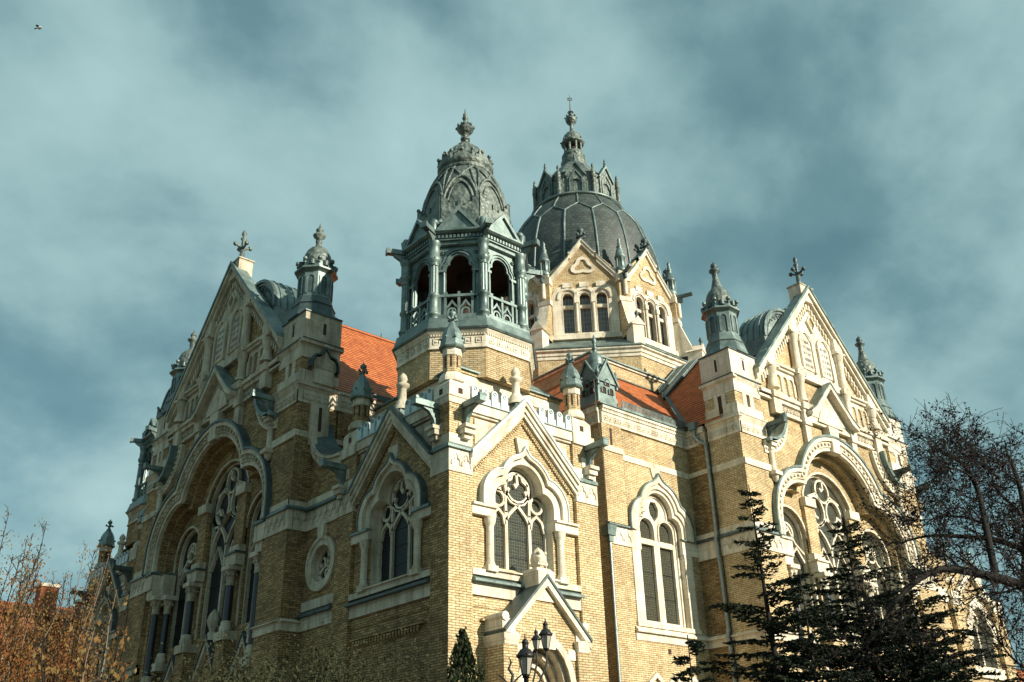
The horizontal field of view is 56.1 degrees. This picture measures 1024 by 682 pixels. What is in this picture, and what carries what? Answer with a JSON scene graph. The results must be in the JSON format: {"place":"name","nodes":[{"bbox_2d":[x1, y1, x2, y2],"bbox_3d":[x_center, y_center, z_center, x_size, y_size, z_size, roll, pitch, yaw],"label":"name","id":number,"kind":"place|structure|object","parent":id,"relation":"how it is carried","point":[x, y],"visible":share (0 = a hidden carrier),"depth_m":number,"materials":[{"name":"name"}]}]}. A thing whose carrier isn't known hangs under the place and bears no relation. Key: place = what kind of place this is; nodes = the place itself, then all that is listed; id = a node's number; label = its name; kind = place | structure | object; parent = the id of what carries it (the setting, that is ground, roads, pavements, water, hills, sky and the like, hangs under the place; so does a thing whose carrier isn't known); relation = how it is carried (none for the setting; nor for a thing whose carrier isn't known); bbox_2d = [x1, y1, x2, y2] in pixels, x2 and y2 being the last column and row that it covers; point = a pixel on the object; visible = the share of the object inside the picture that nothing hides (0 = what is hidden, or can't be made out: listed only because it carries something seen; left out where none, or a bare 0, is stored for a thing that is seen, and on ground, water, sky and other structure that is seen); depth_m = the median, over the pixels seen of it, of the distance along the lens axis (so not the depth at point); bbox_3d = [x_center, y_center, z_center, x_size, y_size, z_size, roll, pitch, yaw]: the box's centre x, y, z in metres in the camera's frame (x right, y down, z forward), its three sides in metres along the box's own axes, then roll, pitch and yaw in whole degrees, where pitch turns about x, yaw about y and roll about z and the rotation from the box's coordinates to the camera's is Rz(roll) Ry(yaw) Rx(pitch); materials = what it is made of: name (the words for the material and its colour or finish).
{"place":"outdoors","nodes":[
{"label":"outdoors","id":0,"kind":"place"},
{"bbox_2d":[0,504,67,681],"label":"autumn tree","id":1,"kind":"object","parent":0,"point":[25,588],"visible":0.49,"depth_m":21.18,"materials":[{"name":"brown plant"}]},
{"bbox_2d":[0,535,75,681],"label":"autumn tree","id":2,"kind":"object","parent":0,"point":[38,620],"visible":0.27,"depth_m":22.98,"materials":[{"name":"brown plant"}]},
{"bbox_2d":[0,583,83,681],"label":"brick house","id":3,"kind":"structure","parent":0,"point":[44,590],"depth_m":78.92,"materials":[{"name":"brick"}]},
{"bbox_2d":[1,562,108,681],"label":"autumn tree","id":4,"kind":"object","parent":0,"point":[59,623],"visible":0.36,"depth_m":23.92,"materials":[{"name":"brown plant"}]},
{"bbox_2d":[0,606,132,681],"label":"autumn tree","id":5,"kind":"object","parent":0,"point":[71,662],"visible":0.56,"depth_m":18.23,"materials":[{"name":"brown plant"}]},
{"bbox_2d":[19,541,118,681],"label":"autumn tree","id":6,"kind":"object","parent":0,"point":[93,665],"visible":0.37,"depth_m":24.81,"materials":[{"name":"brown plant"}]},
{"bbox_2d":[58,590,136,681],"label":"autumn tree","id":7,"kind":"object","parent":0,"point":[111,673],"visible":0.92,"depth_m":15.08,"materials":[{"name":"brown plant"}]},
{"bbox_2d":[58,641,243,681],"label":"tall shrub","id":8,"kind":"object","parent":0,"point":[129,680],"visible":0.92,"depth_m":15.09,"materials":[{"name":"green plant"}]},
{"bbox_2d":[159,615,332,681],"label":"tall shrub","id":9,"kind":"object","parent":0,"point":[228,677],"visible":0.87,"depth_m":16.71,"materials":[{"name":"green plant"}]},
{"bbox_2d":[183,626,332,681],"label":"tall shrub","id":10,"kind":"object","parent":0,"point":[264,680],"visible":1,"depth_m":13.92,"materials":[{"name":"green plant"}]},
{"bbox_2d":[228,590,388,681],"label":"tall shrub","id":11,"kind":"object","parent":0,"point":[324,675],"visible":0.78,"depth_m":17.81,"materials":[{"name":"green plant"}]},
{"bbox_2d":[295,614,444,681],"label":"tall shrub","id":12,"kind":"object","parent":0,"point":[367,678],"visible":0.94,"depth_m":17.89,"materials":[{"name":"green plant"}]},
{"bbox_2d":[0,0,1023,668],"label":"sky","id":13,"kind":"structure","parent":0,"point":[877,146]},
{"bbox_2d":[750,571,877,681],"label":"cedar tree","id":14,"kind":"object","parent":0,"point":[795,598],"visible":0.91,"depth_m":21.10,"materials":[{"name":"green plant"}]},
{"bbox_2d":[778,519,983,681],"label":"cedar tree","id":15,"kind":"object","parent":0,"point":[842,663],"visible":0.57,"depth_m":22.96,"materials":[{"name":"green plant"}]},
{"bbox_2d":[852,567,1023,681],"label":"cedar tree","id":16,"kind":"object","parent":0,"point":[937,671],"visible":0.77,"depth_m":21.03,"materials":[{"name":"green plant"}]},
{"label":"ground","id":17,"kind":"structure","parent":0,"visible":0},
{"bbox_2d":[0,544,49,681],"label":"autumn tree","id":18,"kind":"object","parent":17,"relation":"on","point":[31,590],"visible":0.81,"depth_m":18.93,"materials":[{"name":"brown plant"}]},
{"bbox_2d":[0,610,108,681],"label":"autumn tree","id":19,"kind":"object","parent":17,"relation":"on","point":[20,661],"visible":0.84,"depth_m":17.21,"materials":[{"name":"brown plant"}]},
{"bbox_2d":[24,627,106,681],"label":"autumn tree","id":20,"kind":"object","parent":17,"relation":"on","point":[54,668],"visible":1,"depth_m":14.14,"materials":[{"name":"brown plant"}]},
{"bbox_2d":[445,626,484,681],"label":"thuja tree","id":21,"kind":"object","parent":17,"relation":"on","point":[462,656],"visible":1,"depth_m":18.07,"materials":[{"name":"green plant"}]},
{"bbox_2d":[497,619,552,681],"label":"street lamp","id":22,"kind":"object","parent":17,"relation":"on","point":[525,656],"visible":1,"depth_m":19.28,"materials":[{"name":"metal"}]},
{"bbox_2d":[71,94,1016,681],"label":"synagogue","id":23,"kind":"structure","parent":17,"relation":"on","point":[505,444],"depth_m":39.56,"materials":[{"name":"brick"}]},
{"bbox_2d":[93,612,110,675],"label":"window","id":24,"kind":"structure","parent":23,"relation":"in","point":[101,658],"depth_m":49.19,"materials":[{"name":"glass"}]},
{"bbox_2d":[168,529,197,648],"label":"window","id":25,"kind":"structure","parent":23,"relation":"in","point":[187,558],"depth_m":43.52,"materials":[{"name":"glass"}]},
{"bbox_2d":[200,462,247,638],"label":"window","id":26,"kind":"structure","parent":23,"relation":"in","point":[224,501],"depth_m":41.73,"materials":[{"name":"glass"}]},
{"bbox_2d":[241,498,261,624],"bbox_3d":[-9.857,8.514,38.280,0.210,5.200,2.500,20,-34,-36],"label":"window","id":27,"kind":"structure","parent":23,"relation":"in","point":[249,580],"depth_m":38.73,"materials":[{"name":"glass"}]},
{"bbox_2d":[318,547,329,580],"bbox_3d":[-6.522,7.946,34.196,0.120,1.341,1.340,20,-34,-36],"label":"round window","id":28,"kind":"structure","parent":23,"relation":"in","point":[324,560],"depth_m":34.37,"materials":[{"name":"stone"}]},
{"bbox_2d":[377,474,413,582],"bbox_3d":[-3.593,6.047,31.530,0.160,3.570,2.580,20,-34,-36],"label":"window","id":29,"kind":"structure","parent":23,"relation":"in","point":[396,531],"depth_m":31.66,"materials":[{"name":"glass"}]},
{"bbox_2d":[494,468,548,571],"bbox_3d":[0.143,5.841,31.319,2.580,3.570,0.160,20,-34,-36],"label":"window","id":30,"kind":"structure","parent":23,"relation":"in","point":[520,527],"depth_m":31.35,"materials":[{"name":"glass"}]},
{"bbox_2d":[638,495,685,627],"bbox_3d":[6.006,9.042,39.844,2.700,5.490,0.220,20,-34,-36],"label":"window","id":31,"kind":"structure","parent":23,"relation":"in","point":[663,595],"depth_m":39.88,"materials":[{"name":"glass"}]},
{"bbox_2d":[783,508,817,627],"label":"window","id":32,"kind":"structure","parent":23,"relation":"in","point":[792,528],"depth_m":42.94,"materials":[{"name":"stone"}]},
{"bbox_2d":[804,475,859,634],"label":"window","id":33,"kind":"structure","parent":23,"relation":"in","point":[830,509],"depth_m":45.49,"materials":[{"name":"stone"}]},
{"bbox_2d":[862,534,897,640],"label":"window","id":34,"kind":"structure","parent":23,"relation":"in","point":[871,564],"depth_m":46.94,"materials":[{"name":"stone"}]},
{"bbox_2d":[973,613,992,667],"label":"window","id":35,"kind":"structure","parent":23,"relation":"in","point":[987,664],"depth_m":51.61,"materials":[{"name":"stone"}]},
{"bbox_2d":[671,635,715,681],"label":"cedar tree","id":36,"kind":"object","parent":17,"relation":"on","point":[696,647],"visible":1,"depth_m":19.82,"materials":[{"name":"green plant"}]},
{"bbox_2d":[691,484,861,681],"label":"cedar tree","id":37,"kind":"object","parent":17,"relation":"on","point":[743,609],"visible":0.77,"depth_m":22.55,"materials":[{"name":"green plant"}]},
{"bbox_2d":[802,393,1023,681],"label":"tree","id":38,"kind":"object","parent":17,"relation":"on","point":[992,576],"visible":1,"depth_m":11.36,"materials":[{"name":"brown plant"}]}
]}

